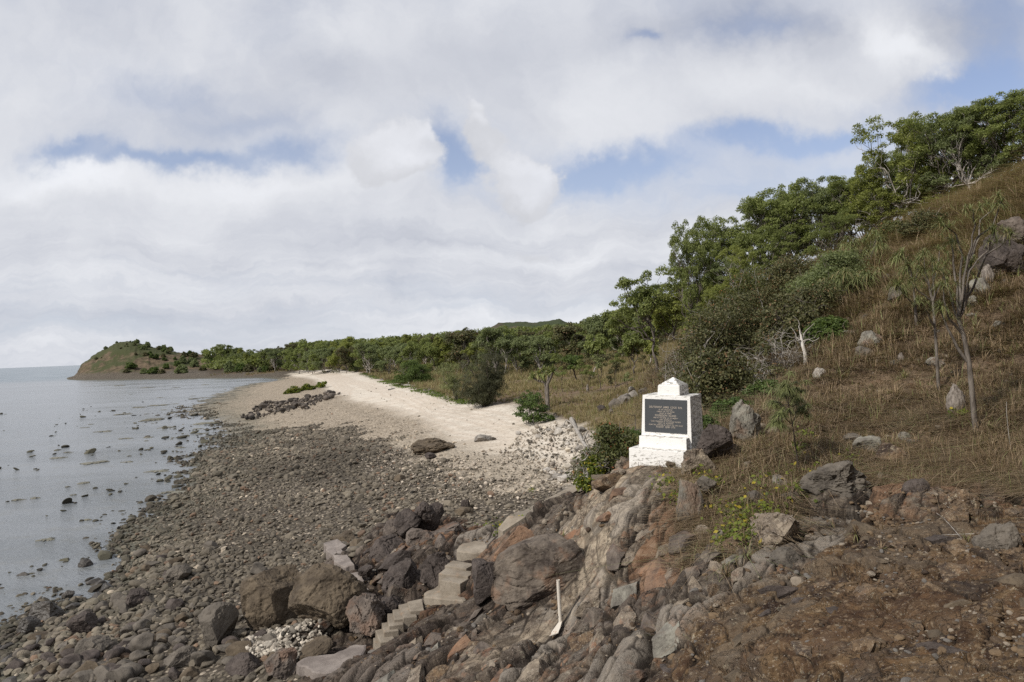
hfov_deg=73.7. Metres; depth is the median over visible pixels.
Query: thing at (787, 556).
boulder
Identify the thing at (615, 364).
sapling
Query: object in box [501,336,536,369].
forest tree
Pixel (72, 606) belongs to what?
beach rock
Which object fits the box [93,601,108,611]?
beach rock
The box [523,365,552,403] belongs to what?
pandanus palm
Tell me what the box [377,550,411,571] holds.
rock block
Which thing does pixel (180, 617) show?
beach rock
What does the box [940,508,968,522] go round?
embedded rock
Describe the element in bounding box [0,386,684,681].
shore cobbles
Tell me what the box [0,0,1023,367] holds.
sky
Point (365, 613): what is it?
boulder
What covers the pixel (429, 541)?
rock block
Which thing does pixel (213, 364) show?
distant forest
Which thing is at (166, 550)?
beach rock
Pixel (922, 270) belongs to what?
slope tree
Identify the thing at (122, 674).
beach rock
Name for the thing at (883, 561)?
embedded rock
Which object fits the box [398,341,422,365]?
forest tree
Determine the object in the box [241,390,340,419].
dark rock bar
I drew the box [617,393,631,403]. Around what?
outcrop rock
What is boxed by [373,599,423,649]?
concrete steps
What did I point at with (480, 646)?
rock block
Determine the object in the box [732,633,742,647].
embedded rock
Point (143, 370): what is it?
coastal bush
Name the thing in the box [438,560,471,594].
concrete steps
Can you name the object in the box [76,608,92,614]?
beach rock
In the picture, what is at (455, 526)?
boulder
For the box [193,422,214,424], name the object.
reef patch
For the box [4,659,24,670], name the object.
beach rock
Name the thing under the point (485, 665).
rock block
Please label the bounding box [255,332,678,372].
forest scrub
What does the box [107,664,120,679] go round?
beach rock
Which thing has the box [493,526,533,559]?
boulder
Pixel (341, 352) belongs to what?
forest tree
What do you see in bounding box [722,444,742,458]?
boulder
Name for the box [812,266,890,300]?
strap leaf bush
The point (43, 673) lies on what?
beach rock
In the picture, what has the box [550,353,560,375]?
sapling
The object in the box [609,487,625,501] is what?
rock block
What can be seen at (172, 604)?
beach rock
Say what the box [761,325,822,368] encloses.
dead shrub
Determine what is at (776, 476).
slope rock
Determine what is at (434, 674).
rock block
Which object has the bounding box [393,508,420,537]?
boulder
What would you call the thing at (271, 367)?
coastal bush
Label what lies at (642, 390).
outcrop rock
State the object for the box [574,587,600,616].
rock block
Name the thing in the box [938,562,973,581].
embedded rock
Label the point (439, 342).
forest tree
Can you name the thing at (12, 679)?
beach rock
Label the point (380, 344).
forest tree
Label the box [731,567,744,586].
rock block
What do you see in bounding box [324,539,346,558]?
concrete patch
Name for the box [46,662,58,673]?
beach rock
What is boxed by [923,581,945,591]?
embedded rock
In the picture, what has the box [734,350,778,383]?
dead shrub
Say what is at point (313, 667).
concrete landing
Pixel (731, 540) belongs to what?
rock block
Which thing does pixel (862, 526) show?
embedded rock
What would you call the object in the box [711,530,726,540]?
boulder
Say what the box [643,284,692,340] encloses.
forest tree
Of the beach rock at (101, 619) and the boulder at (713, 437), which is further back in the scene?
the beach rock at (101, 619)
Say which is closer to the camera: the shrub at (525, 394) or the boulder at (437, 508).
the boulder at (437, 508)
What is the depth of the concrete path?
18.52 m
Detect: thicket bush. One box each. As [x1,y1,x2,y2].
[623,411,641,442]
[655,325,702,380]
[660,294,762,378]
[676,331,761,413]
[706,264,773,319]
[708,396,758,420]
[712,271,778,362]
[734,339,788,381]
[740,378,780,398]
[750,252,821,305]
[750,289,827,354]
[779,248,872,296]
[779,277,842,316]
[801,315,853,344]
[864,219,907,242]
[896,203,949,238]
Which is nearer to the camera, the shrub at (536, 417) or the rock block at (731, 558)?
the rock block at (731, 558)
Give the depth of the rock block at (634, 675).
9.05 m
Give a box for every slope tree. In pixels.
[762,371,815,473]
[879,245,940,325]
[896,243,957,390]
[924,189,1023,432]
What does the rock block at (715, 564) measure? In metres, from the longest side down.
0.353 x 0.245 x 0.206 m
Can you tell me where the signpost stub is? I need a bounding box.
[550,579,561,635]
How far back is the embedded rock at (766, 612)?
8.83 m
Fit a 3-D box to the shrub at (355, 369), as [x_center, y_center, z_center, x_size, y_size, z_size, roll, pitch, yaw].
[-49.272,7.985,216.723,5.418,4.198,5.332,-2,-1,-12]
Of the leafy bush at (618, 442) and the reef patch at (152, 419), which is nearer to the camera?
the leafy bush at (618, 442)
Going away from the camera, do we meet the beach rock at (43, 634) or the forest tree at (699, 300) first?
the beach rock at (43, 634)
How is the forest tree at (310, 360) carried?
on the beach and hillside
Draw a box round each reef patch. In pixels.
[35,537,54,541]
[80,460,109,464]
[140,418,164,420]
[146,469,168,472]
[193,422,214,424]
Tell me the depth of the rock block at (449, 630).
14.24 m
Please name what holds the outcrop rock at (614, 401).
on the beach and hillside
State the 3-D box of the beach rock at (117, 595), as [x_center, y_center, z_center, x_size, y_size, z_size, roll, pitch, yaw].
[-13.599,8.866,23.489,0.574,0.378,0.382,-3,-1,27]
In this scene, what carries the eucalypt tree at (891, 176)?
on the beach and hillside
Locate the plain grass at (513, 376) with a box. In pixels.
[210,305,783,445]
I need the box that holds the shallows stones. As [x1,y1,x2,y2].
[0,400,219,639]
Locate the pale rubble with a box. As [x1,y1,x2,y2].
[502,421,583,484]
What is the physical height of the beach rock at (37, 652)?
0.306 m
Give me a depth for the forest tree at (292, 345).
350.40 m
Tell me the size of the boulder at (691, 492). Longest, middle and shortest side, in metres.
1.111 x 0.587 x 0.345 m
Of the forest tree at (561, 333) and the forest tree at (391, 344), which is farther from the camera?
the forest tree at (391, 344)
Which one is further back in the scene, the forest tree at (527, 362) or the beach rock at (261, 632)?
the forest tree at (527, 362)
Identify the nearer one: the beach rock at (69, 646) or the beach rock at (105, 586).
the beach rock at (69, 646)
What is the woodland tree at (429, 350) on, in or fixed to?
on the beach and hillside
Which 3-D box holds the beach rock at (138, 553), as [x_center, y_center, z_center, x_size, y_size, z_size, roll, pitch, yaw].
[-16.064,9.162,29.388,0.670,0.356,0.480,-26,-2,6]
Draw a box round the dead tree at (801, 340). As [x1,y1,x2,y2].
[788,319,818,363]
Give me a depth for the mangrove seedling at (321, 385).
148.50 m
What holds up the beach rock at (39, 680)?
on the beach and hillside
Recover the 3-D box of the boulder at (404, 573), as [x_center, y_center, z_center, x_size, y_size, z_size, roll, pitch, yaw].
[-2.903,6.533,18.156,1.060,1.255,1.080,-20,3,-11]
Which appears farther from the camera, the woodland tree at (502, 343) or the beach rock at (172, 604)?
the woodland tree at (502, 343)
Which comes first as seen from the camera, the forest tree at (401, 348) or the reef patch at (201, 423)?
the reef patch at (201, 423)
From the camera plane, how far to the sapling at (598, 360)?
67.52 m
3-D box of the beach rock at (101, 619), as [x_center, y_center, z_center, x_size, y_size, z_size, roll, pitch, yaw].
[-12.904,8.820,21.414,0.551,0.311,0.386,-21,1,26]
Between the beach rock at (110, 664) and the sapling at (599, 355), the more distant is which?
the sapling at (599, 355)
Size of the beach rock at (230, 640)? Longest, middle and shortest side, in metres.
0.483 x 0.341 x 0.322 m
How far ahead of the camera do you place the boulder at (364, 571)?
19.33 m
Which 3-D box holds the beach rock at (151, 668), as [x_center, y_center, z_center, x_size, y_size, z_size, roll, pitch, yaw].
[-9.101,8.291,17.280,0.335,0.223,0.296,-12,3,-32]
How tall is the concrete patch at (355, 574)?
0.365 m
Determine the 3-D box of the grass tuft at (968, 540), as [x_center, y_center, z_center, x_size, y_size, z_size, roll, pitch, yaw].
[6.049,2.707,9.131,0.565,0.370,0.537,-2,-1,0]
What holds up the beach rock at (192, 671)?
on the beach and hillside
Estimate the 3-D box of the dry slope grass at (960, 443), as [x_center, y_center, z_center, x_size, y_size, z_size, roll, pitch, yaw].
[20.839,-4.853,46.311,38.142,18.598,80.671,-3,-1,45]
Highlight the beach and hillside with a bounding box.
[0,184,1023,681]
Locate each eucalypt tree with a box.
[600,264,686,372]
[665,215,722,326]
[680,287,744,334]
[680,307,707,340]
[692,220,750,305]
[700,195,801,285]
[704,256,763,302]
[709,245,762,308]
[741,224,800,275]
[747,177,833,262]
[765,189,815,259]
[788,175,857,255]
[804,180,855,249]
[807,212,855,256]
[810,175,875,243]
[840,153,917,231]
[845,111,965,218]
[854,160,916,231]
[854,189,894,236]
[886,101,985,204]
[887,125,951,207]
[912,114,977,194]
[916,99,1017,192]
[949,115,1019,194]
[957,89,1023,174]
[985,94,1023,168]
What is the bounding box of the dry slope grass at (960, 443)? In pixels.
[602,159,1023,663]
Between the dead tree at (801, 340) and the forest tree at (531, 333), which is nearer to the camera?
the dead tree at (801, 340)
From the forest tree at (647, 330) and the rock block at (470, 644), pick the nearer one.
the rock block at (470, 644)
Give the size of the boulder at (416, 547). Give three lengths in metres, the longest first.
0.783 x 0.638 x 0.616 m
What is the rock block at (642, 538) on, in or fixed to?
on the beach and hillside
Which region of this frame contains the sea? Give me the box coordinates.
[0,365,277,625]
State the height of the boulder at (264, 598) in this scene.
1.559 m
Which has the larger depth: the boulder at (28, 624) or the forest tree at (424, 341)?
the forest tree at (424, 341)
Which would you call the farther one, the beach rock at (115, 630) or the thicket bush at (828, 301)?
the thicket bush at (828, 301)
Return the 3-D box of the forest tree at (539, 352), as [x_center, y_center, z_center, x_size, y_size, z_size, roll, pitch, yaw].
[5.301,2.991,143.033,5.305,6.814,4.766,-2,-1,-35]
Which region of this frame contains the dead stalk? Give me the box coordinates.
[1006,402,1010,448]
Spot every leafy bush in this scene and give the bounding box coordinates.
[566,420,638,483]
[573,452,617,492]
[702,414,721,429]
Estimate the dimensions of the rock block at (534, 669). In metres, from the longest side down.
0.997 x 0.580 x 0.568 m
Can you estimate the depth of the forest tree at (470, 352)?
140.91 m
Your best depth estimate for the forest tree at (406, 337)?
227.13 m
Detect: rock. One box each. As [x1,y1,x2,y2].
[0,642,13,649]
[0,654,12,661]
[2,676,16,681]
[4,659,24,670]
[12,648,23,657]
[16,572,28,575]
[27,631,47,639]
[27,643,39,650]
[29,678,44,681]
[30,650,41,656]
[31,664,42,674]
[33,669,49,678]
[35,635,41,643]
[39,652,55,659]
[45,637,55,646]
[46,656,56,663]
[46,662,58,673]
[56,642,67,652]
[59,653,81,668]
[60,648,74,657]
[60,668,67,677]
[61,644,74,651]
[65,603,79,609]
[66,668,76,677]
[68,661,81,668]
[70,660,97,677]
[71,669,93,681]
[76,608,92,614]
[81,649,99,660]
[85,577,101,584]
[89,673,95,681]
[91,592,101,597]
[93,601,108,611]
[93,665,109,680]
[94,580,106,584]
[98,616,105,625]
[99,583,112,592]
[103,647,125,659]
[106,657,120,662]
[106,663,115,666]
[106,666,133,681]
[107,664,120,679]
[108,641,116,649]
[110,592,123,601]
[110,628,120,633]
[113,599,125,608]
[116,659,132,664]
[117,640,128,645]
[118,603,129,613]
[119,662,143,677]
[120,625,132,632]
[122,635,136,641]
[124,645,131,652]
[127,677,146,681]
[129,632,154,651]
[129,650,149,661]
[132,548,146,557]
[133,619,149,631]
[137,628,151,633]
[138,659,151,666]
[139,564,150,570]
[141,544,151,550]
[141,609,156,618]
[143,612,154,620]
[144,596,154,602]
[145,561,160,566]
[145,662,159,673]
[152,644,166,653]
[156,628,171,635]
[156,633,168,640]
[156,677,170,681]
[157,623,175,631]
[157,636,167,642]
[159,549,171,554]
[165,598,183,610]
[167,635,176,644]
[168,557,183,564]
[168,667,179,678]
[171,638,185,646]
[172,628,186,634]
[173,643,184,650]
[174,613,187,622]
[179,635,188,640]
[179,666,198,681]
[181,586,190,593]
[191,650,215,666]
[204,540,217,547]
[216,643,230,652]
[220,635,238,643]
[221,656,233,664]
[225,639,237,643]
[225,640,251,655]
[250,562,266,574]
[254,629,267,637]
[261,634,276,641]
[287,614,294,619]
[350,538,362,545]
[394,474,405,481]
[552,473,561,479]
[554,428,563,434]
[557,474,570,482]
[577,426,585,431]
[597,405,605,411]
[609,398,620,409]
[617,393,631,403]
[628,390,638,396]
[638,387,649,395]
[660,664,671,672]
[666,461,675,467]
[693,616,719,622]
[694,524,711,536]
[705,542,721,550]
[723,669,742,681]
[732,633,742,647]
[757,585,798,598]
[758,609,770,616]
[767,427,778,434]
[772,474,786,487]
[781,492,794,500]
[790,640,811,659]
[791,597,804,602]
[794,679,807,681]
[811,580,833,587]
[826,606,838,613]
[841,292,855,304]
[843,521,874,537]
[847,635,890,652]
[852,583,882,599]
[860,536,868,540]
[876,559,889,563]
[890,541,914,549]
[892,518,905,523]
[897,352,903,360]
[897,432,911,440]
[901,619,923,630]
[909,678,926,681]
[915,641,966,652]
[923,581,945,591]
[924,357,941,367]
[924,535,960,543]
[927,629,944,638]
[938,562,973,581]
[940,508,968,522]
[940,544,968,555]
[943,599,972,607]
[974,659,990,670]
[977,614,1000,627]
[982,598,1003,607]
[993,267,1007,275]
[993,573,1023,586]
[1000,547,1023,554]
[1004,507,1023,514]
[1019,597,1023,606]
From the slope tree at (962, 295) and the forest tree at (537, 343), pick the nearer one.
the slope tree at (962, 295)
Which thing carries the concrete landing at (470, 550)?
on the beach and hillside
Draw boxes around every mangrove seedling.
[290,385,300,390]
[317,381,326,387]
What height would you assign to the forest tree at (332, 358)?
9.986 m
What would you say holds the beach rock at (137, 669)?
on the beach and hillside
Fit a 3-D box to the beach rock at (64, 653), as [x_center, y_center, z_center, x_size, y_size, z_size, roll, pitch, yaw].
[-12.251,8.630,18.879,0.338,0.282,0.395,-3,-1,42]
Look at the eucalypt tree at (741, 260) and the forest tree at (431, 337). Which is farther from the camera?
the forest tree at (431, 337)
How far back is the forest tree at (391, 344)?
210.08 m
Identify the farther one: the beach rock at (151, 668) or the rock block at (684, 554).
the beach rock at (151, 668)
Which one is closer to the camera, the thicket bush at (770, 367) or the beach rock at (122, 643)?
the beach rock at (122, 643)
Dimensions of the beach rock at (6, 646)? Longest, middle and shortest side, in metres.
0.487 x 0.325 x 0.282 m
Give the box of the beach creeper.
[359,373,473,403]
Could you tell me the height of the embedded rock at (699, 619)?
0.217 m
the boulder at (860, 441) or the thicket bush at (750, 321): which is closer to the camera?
the boulder at (860, 441)
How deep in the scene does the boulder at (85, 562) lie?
28.79 m
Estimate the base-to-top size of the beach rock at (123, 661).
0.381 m
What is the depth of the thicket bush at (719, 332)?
32.64 m
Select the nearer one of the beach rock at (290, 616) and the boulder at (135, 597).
the beach rock at (290, 616)
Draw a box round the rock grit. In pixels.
[308,274,1023,681]
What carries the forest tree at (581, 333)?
on the beach and hillside
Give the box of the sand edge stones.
[361,448,571,510]
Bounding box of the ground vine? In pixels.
[474,407,970,549]
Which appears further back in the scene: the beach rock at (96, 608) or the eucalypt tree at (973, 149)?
the eucalypt tree at (973, 149)
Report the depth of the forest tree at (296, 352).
275.13 m
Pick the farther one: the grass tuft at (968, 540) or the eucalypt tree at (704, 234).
the eucalypt tree at (704, 234)
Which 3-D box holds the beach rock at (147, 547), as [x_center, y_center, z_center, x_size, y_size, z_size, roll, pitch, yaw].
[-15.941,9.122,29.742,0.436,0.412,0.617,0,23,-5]
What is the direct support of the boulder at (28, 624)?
on the beach and hillside
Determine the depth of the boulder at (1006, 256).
24.24 m
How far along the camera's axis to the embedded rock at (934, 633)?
6.87 m
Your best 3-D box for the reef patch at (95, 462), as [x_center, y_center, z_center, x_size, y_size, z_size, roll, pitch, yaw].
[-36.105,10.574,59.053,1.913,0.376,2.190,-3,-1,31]
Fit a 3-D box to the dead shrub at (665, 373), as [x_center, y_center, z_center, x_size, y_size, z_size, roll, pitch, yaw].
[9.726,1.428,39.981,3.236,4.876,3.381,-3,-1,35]
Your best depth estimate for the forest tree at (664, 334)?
146.85 m
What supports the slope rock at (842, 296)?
on the beach and hillside
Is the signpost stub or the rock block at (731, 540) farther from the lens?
the signpost stub
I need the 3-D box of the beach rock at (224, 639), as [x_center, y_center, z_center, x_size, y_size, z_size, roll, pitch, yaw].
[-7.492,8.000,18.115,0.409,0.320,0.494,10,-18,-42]
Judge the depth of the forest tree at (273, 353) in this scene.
314.84 m
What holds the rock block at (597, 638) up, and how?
on the beach and hillside
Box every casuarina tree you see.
[434,360,479,399]
[453,342,511,406]
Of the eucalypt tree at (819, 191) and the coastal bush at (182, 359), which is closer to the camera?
the eucalypt tree at (819, 191)
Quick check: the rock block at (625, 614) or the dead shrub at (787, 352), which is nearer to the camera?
the rock block at (625, 614)
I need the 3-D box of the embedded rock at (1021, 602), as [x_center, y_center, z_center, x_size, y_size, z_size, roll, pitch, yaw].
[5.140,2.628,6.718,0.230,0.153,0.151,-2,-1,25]
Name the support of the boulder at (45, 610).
on the beach and hillside
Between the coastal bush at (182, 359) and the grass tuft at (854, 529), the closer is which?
the grass tuft at (854, 529)
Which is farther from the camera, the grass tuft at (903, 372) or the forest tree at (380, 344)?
the forest tree at (380, 344)
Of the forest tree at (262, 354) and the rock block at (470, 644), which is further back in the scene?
the forest tree at (262, 354)
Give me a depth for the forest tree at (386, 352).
176.97 m
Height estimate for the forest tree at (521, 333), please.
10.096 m
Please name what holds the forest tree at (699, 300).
on the beach and hillside
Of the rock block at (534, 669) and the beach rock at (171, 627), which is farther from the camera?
the beach rock at (171, 627)
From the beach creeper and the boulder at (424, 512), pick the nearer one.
the boulder at (424, 512)
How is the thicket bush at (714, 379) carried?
on the beach and hillside
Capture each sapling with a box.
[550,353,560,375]
[554,366,566,391]
[571,359,586,386]
[580,365,597,392]
[591,354,602,378]
[593,354,607,388]
[606,375,615,395]
[608,361,620,390]
[609,353,626,378]
[622,372,634,391]
[637,355,648,365]
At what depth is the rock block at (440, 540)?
19.57 m
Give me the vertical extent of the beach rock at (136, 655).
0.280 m
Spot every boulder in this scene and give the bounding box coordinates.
[16,616,43,633]
[28,601,65,620]
[61,590,74,598]
[66,611,97,634]
[74,635,111,655]
[78,558,92,567]
[125,587,149,607]
[163,645,196,667]
[164,565,191,583]
[198,601,238,648]
[224,652,260,676]
[239,564,301,630]
[263,647,297,680]
[288,562,368,628]
[296,635,332,663]
[330,530,355,541]
[345,592,385,636]
[358,565,372,577]
[368,534,404,562]
[381,558,419,595]
[381,594,401,617]
[383,518,398,535]
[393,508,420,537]
[405,528,433,545]
[406,545,419,551]
[410,438,446,454]
[414,500,434,530]
[418,552,449,587]
[425,452,436,458]
[430,502,443,530]
[430,521,464,535]
[444,442,454,448]
[454,507,473,515]
[461,499,470,506]
[471,558,494,606]
[474,434,491,441]
[491,533,584,610]
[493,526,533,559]
[564,525,582,539]
[611,468,624,474]
[676,480,705,522]
[681,448,718,476]
[696,424,732,458]
[697,475,716,491]
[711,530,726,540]
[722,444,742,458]
[729,399,760,441]
[745,490,764,503]
[749,512,799,546]
[771,547,802,567]
[799,460,872,497]
[812,367,825,377]
[842,433,860,442]
[851,435,881,451]
[854,346,873,356]
[857,330,881,346]
[875,442,908,462]
[887,286,905,302]
[901,478,929,495]
[939,489,981,515]
[959,295,978,305]
[969,277,991,294]
[971,521,1022,551]
[978,234,1023,275]
[980,264,995,282]
[991,321,1004,327]
[996,216,1023,243]
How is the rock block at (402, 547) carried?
on the beach and hillside
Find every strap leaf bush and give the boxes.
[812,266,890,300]
[827,230,893,264]
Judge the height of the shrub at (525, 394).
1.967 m
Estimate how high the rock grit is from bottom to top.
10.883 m
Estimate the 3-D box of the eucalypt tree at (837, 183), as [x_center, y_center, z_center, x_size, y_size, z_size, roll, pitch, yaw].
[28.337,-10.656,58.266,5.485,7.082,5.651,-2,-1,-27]
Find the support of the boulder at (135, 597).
on the beach and hillside
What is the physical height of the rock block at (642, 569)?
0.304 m
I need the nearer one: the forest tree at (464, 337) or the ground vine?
the ground vine
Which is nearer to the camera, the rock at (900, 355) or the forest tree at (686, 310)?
the rock at (900, 355)
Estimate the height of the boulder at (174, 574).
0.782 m
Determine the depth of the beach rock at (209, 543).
28.39 m
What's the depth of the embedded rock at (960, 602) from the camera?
7.28 m
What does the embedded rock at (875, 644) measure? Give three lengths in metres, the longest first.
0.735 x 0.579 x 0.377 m
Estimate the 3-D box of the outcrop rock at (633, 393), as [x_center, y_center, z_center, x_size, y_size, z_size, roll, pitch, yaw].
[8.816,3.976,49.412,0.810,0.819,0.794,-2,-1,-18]
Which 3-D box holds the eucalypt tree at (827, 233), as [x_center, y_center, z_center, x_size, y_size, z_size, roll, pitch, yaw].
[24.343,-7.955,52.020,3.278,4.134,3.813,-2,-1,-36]
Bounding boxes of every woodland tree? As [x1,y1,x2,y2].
[421,342,440,371]
[493,337,521,369]
[561,354,583,379]
[583,333,612,371]
[618,330,647,376]
[643,337,659,364]
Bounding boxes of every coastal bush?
[124,362,137,368]
[140,368,146,373]
[146,366,159,373]
[157,369,165,373]
[173,360,180,365]
[174,364,187,373]
[179,355,186,362]
[189,359,199,366]
[223,360,234,372]
[233,363,244,371]
[242,364,254,371]
[262,365,269,371]
[269,360,278,370]
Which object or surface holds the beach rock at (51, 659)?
on the beach and hillside
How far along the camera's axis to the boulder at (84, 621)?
20.59 m
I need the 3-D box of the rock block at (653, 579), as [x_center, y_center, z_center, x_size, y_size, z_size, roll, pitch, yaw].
[2.488,4.019,11.502,0.500,0.384,0.815,0,24,14]
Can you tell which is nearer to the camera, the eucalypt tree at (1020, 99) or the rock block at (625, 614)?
the rock block at (625, 614)
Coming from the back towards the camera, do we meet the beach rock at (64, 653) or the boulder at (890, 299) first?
the boulder at (890, 299)
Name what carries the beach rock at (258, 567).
on the beach and hillside
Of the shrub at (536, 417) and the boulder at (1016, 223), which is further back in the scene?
the shrub at (536, 417)
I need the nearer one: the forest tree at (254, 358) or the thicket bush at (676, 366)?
the thicket bush at (676, 366)
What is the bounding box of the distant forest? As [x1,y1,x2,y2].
[200,322,579,368]
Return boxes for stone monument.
[629,377,702,467]
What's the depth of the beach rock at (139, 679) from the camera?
16.65 m
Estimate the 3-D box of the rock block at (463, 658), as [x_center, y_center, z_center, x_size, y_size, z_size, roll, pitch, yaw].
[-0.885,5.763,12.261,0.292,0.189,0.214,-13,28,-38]
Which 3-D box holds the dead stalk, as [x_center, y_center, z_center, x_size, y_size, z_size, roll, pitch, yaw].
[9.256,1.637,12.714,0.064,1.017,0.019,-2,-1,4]
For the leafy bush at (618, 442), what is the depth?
17.45 m
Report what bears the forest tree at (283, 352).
on the beach and hillside
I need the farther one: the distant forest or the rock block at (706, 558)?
the distant forest
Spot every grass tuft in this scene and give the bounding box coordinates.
[721,566,731,579]
[843,524,861,542]
[865,540,890,553]
[891,368,913,379]
[956,528,974,542]
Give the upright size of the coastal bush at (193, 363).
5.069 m
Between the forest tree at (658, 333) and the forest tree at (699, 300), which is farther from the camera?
the forest tree at (658, 333)
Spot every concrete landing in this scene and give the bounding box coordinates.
[296,645,366,678]
[424,586,465,605]
[457,541,486,560]
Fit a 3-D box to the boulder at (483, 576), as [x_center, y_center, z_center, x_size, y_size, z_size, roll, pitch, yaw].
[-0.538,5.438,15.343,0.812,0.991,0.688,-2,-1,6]
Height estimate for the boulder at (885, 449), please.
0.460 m
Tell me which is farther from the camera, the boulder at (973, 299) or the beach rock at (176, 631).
the boulder at (973, 299)
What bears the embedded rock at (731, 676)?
on the beach and hillside
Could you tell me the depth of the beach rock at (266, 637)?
17.54 m
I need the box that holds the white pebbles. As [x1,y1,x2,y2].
[241,618,327,659]
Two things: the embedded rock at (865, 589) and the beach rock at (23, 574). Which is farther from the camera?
the beach rock at (23, 574)
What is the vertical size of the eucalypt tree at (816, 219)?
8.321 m
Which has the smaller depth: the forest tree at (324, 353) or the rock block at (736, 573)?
the rock block at (736, 573)
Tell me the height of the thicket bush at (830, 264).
2.778 m
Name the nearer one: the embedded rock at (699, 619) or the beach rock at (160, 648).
the embedded rock at (699, 619)
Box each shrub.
[140,344,147,349]
[348,360,363,371]
[391,359,435,383]
[512,388,554,424]
[517,389,541,405]
[566,438,599,483]
[656,326,690,387]
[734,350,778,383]
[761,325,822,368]
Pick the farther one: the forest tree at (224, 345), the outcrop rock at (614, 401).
the forest tree at (224, 345)
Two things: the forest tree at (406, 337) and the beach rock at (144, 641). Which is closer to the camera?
the beach rock at (144, 641)
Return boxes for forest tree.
[211,346,225,358]
[215,344,230,355]
[215,350,227,360]
[225,345,232,353]
[227,355,239,364]
[231,347,242,353]
[240,352,251,358]
[243,353,253,365]
[250,355,259,368]
[257,350,269,366]
[263,348,284,370]
[268,346,284,363]
[277,351,297,372]
[282,347,303,372]
[284,342,300,349]
[285,349,304,373]
[297,354,309,372]
[299,349,322,373]
[308,351,323,373]
[311,347,335,371]
[315,345,327,371]
[325,345,346,372]
[328,341,337,354]
[334,346,356,372]
[336,336,355,369]
[350,342,379,371]
[352,342,380,372]
[369,338,386,345]
[371,341,383,359]
[375,345,399,372]
[384,342,398,367]
[391,343,415,370]
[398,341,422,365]
[400,334,420,357]
[411,340,421,359]
[418,334,441,357]
[418,337,434,363]
[421,343,445,370]
[431,336,457,368]
[438,333,449,344]
[443,327,478,371]
[450,340,470,366]
[461,342,489,366]
[470,326,513,370]
[492,326,521,368]
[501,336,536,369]
[514,329,529,362]
[519,334,562,368]
[521,329,534,354]
[526,345,550,363]
[536,327,568,352]
[539,330,561,358]
[552,321,596,358]
[575,324,595,353]
[577,314,613,357]
[598,317,639,355]
[607,309,621,350]
[614,308,657,354]
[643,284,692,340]
[643,307,670,337]
[650,314,676,336]
[671,290,692,326]
[683,282,713,317]
[685,284,709,310]
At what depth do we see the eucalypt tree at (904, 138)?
52.46 m
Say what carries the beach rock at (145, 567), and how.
on the beach and hillside
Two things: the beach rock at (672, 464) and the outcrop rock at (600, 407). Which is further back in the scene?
the outcrop rock at (600, 407)
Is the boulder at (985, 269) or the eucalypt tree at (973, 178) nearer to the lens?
the boulder at (985, 269)
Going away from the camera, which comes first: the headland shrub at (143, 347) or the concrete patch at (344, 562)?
the concrete patch at (344, 562)
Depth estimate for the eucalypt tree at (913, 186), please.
63.92 m
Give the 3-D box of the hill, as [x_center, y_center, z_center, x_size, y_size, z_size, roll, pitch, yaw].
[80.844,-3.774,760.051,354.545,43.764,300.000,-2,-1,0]
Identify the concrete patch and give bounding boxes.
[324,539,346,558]
[332,554,354,570]
[351,572,363,582]
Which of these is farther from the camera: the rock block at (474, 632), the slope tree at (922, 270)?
the slope tree at (922, 270)
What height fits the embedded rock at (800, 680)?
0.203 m
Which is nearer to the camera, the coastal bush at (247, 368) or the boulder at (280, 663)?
the boulder at (280, 663)
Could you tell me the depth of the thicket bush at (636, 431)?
18.98 m
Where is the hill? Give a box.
[492,319,567,328]
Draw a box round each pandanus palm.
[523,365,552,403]
[540,364,561,410]
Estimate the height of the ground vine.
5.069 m
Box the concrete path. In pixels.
[498,474,605,537]
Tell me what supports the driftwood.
on the pale rubble
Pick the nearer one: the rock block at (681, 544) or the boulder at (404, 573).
the rock block at (681, 544)
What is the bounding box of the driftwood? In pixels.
[565,417,588,448]
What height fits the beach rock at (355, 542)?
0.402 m
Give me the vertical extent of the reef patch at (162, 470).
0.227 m
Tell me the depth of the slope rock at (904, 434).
14.92 m
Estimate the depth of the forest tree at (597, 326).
120.43 m
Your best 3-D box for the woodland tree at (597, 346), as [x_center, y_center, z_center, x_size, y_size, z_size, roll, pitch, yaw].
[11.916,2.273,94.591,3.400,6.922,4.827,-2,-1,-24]
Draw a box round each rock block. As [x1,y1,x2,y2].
[312,620,330,632]
[362,548,369,556]
[371,573,382,584]
[375,670,394,681]
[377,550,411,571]
[386,584,408,602]
[397,545,406,550]
[407,663,425,681]
[410,635,422,643]
[423,632,441,645]
[425,664,449,681]
[426,537,435,544]
[430,642,441,651]
[434,533,445,547]
[445,625,459,635]
[447,634,470,661]
[457,654,468,664]
[458,631,465,637]
[460,669,469,677]
[466,641,479,649]
[468,608,483,621]
[471,628,478,637]
[473,641,488,653]
[474,614,485,622]
[481,658,498,670]
[490,664,513,681]
[516,659,548,681]
[551,666,576,681]
[569,629,593,652]
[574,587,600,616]
[583,607,603,627]
[589,631,604,652]
[591,471,626,491]
[596,511,610,521]
[606,543,625,570]
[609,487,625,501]
[610,581,638,608]
[613,605,636,627]
[614,456,625,468]
[621,552,635,566]
[622,669,646,681]
[623,618,635,628]
[630,629,645,635]
[634,523,643,532]
[635,528,654,544]
[637,557,660,576]
[640,611,655,628]
[644,557,667,590]
[652,621,679,657]
[655,544,667,557]
[668,530,699,554]
[669,598,688,611]
[680,552,691,562]
[684,566,700,581]
[688,576,702,592]
[700,550,722,563]
[707,583,719,597]
[708,560,721,574]
[721,554,736,564]
[723,536,746,556]
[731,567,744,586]
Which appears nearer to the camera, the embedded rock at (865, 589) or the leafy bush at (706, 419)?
the embedded rock at (865, 589)
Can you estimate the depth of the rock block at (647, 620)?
10.24 m
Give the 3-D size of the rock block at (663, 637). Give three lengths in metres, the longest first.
0.822 x 0.464 x 0.350 m

